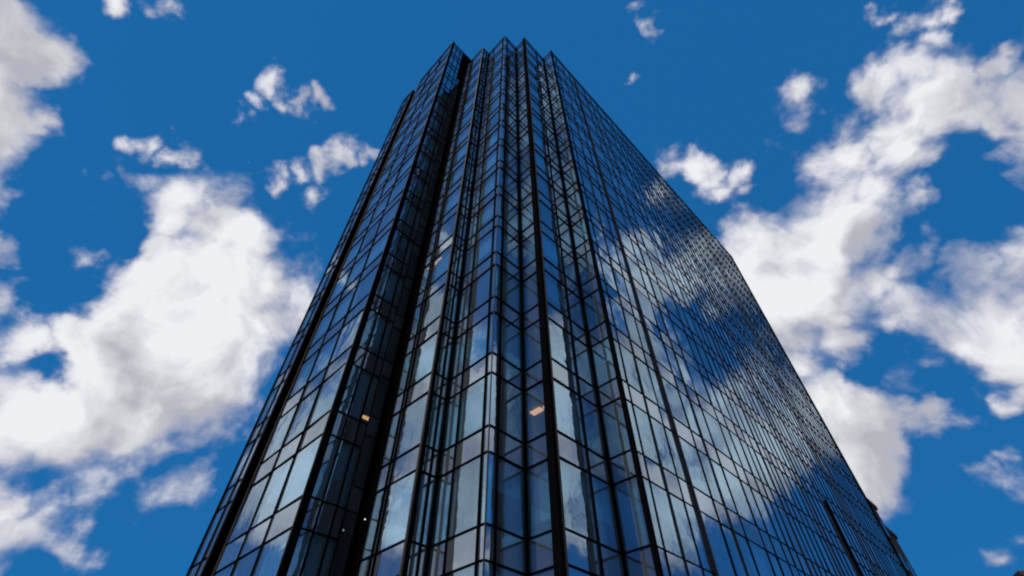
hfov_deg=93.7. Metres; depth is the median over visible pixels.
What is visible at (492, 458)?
window
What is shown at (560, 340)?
window
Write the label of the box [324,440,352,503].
window
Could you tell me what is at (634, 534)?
window
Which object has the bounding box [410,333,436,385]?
window
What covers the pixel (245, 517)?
window
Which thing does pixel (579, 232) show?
window
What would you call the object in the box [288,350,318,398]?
window
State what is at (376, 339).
window
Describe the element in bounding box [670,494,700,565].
window
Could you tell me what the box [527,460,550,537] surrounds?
window
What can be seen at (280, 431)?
window
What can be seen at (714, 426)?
window
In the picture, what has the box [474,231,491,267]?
window
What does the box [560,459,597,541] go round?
window
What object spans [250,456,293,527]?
window
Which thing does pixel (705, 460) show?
window
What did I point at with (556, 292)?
window
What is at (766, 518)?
window
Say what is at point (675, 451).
window
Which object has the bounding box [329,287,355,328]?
window
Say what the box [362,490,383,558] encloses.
window
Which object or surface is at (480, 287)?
window
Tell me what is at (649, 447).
window
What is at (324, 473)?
window
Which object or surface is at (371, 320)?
window
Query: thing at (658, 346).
window
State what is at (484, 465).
window
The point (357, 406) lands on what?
window
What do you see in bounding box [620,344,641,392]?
window
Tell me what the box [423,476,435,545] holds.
window
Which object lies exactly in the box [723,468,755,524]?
window
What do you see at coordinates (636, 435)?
window
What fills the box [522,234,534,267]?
window
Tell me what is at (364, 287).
window
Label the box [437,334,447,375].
window
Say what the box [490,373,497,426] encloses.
window
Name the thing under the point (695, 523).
window
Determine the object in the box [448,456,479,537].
window
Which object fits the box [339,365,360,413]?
window
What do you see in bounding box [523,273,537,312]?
window
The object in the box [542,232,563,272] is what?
window
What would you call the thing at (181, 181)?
sky
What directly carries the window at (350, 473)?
in the glass tower
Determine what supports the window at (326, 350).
in the glass tower
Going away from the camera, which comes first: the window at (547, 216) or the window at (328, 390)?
the window at (328, 390)
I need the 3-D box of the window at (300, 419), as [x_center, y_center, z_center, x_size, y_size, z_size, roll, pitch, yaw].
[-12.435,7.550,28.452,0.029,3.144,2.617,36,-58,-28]
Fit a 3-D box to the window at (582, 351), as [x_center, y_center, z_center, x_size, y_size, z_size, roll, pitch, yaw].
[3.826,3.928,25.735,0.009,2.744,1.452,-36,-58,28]
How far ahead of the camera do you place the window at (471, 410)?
21.72 m
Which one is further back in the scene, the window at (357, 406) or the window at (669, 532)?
the window at (357, 406)
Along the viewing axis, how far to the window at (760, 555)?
24.96 m
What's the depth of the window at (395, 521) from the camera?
19.58 m
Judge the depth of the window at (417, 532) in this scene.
19.28 m
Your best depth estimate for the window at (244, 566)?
22.38 m
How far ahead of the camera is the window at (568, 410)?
21.87 m
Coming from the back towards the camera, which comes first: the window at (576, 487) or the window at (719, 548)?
the window at (719, 548)
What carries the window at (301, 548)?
in the glass tower
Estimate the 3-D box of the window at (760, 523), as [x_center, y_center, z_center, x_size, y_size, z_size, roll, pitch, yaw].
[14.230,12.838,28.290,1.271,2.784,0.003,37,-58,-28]
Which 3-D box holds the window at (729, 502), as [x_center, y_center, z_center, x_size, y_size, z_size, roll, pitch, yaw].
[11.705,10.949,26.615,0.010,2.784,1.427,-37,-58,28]
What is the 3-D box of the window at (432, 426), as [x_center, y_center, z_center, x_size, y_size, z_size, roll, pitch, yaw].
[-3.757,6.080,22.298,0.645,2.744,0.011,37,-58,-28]
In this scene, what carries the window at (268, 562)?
in the glass tower
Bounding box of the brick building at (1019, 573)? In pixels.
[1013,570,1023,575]
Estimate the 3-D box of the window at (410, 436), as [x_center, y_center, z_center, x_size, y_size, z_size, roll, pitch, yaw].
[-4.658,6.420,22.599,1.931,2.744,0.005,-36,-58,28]
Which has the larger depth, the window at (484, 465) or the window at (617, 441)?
the window at (617, 441)
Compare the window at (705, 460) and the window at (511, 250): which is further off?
the window at (511, 250)
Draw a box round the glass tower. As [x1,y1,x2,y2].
[186,36,909,575]
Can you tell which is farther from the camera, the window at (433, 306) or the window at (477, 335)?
the window at (433, 306)
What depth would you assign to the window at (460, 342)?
25.38 m
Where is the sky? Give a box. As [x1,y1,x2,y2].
[0,0,1023,575]
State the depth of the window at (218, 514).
28.83 m
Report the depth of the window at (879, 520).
54.28 m
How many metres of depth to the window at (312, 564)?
20.74 m
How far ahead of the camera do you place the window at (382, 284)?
33.55 m
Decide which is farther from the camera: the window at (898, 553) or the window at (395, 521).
the window at (898, 553)
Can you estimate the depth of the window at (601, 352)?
25.73 m
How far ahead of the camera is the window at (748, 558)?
23.96 m
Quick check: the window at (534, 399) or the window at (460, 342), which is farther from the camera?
the window at (460, 342)
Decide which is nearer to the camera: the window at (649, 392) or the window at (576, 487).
the window at (576, 487)
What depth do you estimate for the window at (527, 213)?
33.80 m
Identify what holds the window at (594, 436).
in the glass tower
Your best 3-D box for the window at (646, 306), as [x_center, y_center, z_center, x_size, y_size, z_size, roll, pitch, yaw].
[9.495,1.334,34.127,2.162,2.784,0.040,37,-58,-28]
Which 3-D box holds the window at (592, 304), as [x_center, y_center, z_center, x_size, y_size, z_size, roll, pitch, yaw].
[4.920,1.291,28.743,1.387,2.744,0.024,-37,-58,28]
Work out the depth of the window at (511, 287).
27.74 m
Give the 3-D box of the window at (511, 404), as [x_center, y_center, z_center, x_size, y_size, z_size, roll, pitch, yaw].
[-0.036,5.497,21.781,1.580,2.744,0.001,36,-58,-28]
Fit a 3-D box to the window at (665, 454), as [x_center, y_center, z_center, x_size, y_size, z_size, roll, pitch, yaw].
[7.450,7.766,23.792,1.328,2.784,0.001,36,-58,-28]
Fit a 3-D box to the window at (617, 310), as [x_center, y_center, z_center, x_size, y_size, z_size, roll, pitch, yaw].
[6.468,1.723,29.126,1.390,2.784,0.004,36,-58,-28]
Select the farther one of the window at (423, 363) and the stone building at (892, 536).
the stone building at (892, 536)
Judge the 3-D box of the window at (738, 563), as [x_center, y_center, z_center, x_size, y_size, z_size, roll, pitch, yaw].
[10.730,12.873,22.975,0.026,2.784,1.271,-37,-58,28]
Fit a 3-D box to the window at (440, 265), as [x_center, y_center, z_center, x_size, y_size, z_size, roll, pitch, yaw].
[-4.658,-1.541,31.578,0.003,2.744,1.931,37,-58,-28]
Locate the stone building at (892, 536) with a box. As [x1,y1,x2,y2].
[867,498,916,575]
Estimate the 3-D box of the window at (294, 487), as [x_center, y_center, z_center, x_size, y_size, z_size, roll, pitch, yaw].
[-10.443,9.097,23.703,0.010,3.144,2.907,37,-58,-28]
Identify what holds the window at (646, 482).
in the glass tower
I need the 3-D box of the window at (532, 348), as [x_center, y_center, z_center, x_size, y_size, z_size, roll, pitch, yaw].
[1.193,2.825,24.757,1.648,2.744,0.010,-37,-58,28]
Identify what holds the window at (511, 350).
in the glass tower
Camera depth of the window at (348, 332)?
30.60 m
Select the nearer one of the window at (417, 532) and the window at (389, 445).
the window at (417, 532)
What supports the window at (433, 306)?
in the glass tower
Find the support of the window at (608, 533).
in the glass tower
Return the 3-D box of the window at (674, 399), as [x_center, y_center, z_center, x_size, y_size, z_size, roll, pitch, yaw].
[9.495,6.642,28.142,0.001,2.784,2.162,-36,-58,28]
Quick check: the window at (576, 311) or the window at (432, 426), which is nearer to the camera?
the window at (432, 426)
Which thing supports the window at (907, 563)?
in the stone building at (892, 536)
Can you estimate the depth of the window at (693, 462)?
25.18 m
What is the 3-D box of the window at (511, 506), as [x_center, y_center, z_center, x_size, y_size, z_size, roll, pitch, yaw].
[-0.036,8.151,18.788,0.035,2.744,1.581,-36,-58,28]
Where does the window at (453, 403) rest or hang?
in the glass tower
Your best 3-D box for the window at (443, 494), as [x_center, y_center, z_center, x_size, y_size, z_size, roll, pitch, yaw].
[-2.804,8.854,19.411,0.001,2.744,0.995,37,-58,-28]
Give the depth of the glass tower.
28.92 m
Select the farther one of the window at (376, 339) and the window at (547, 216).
the window at (547, 216)
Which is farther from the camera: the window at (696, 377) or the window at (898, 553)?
the window at (898, 553)
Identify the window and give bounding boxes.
[194,507,224,564]
[227,474,269,542]
[232,547,259,575]
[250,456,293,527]
[252,529,290,575]
[262,405,296,461]
[276,435,321,510]
[283,387,318,445]
[287,529,311,575]
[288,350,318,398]
[302,533,326,575]
[307,364,345,426]
[308,331,339,381]
[312,435,339,498]
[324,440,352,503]
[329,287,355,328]
[330,310,362,362]
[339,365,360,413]
[339,445,360,507]
[349,266,377,310]
[349,370,371,419]
[360,310,377,348]
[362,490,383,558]
[369,315,386,354]
[376,266,390,296]
[378,472,414,550]
[382,412,399,465]
[396,393,427,456]
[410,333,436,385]
[412,473,428,542]
[421,285,444,328]
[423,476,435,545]
[426,394,439,446]
[430,246,450,283]
[431,472,451,544]
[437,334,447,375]
[443,393,459,449]
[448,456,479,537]
[451,333,465,377]
[458,377,484,440]
[464,316,487,368]
[470,269,489,312]
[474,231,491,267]
[480,453,486,523]
[486,452,495,524]
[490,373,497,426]
[497,458,524,537]
[499,378,522,440]
[501,318,521,368]
[502,270,520,312]
[503,231,519,267]
[521,202,532,231]
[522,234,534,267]
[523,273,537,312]
[524,321,540,368]
[525,381,545,441]
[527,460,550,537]
[539,200,558,234]
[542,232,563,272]
[545,271,568,316]
[549,319,575,372]
[553,379,584,444]
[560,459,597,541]
[567,289,585,329]
[571,218,587,247]
[574,337,594,386]
[577,251,594,284]
[581,397,605,457]
[583,290,603,330]
[591,338,615,386]
[592,476,620,551]
[601,399,629,457]
[609,296,628,336]
[614,476,648,551]
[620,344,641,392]
[627,400,642,452]
[633,404,659,463]
[636,289,657,326]
[636,357,657,403]
[643,478,663,547]
[647,328,671,371]
[650,416,675,473]
[651,482,682,557]
[662,378,689,427]
[665,427,687,481]
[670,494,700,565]
[679,437,710,496]
[685,502,713,572]
[686,361,710,403]
[698,450,723,504]
[701,512,735,575]
[703,410,731,458]
[711,460,737,513]
[721,524,746,575]
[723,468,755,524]
[735,532,758,575]
[741,481,766,531]
[748,540,774,575]
[752,488,778,539]
[879,520,892,539]
[898,553,911,573]
[905,561,915,575]

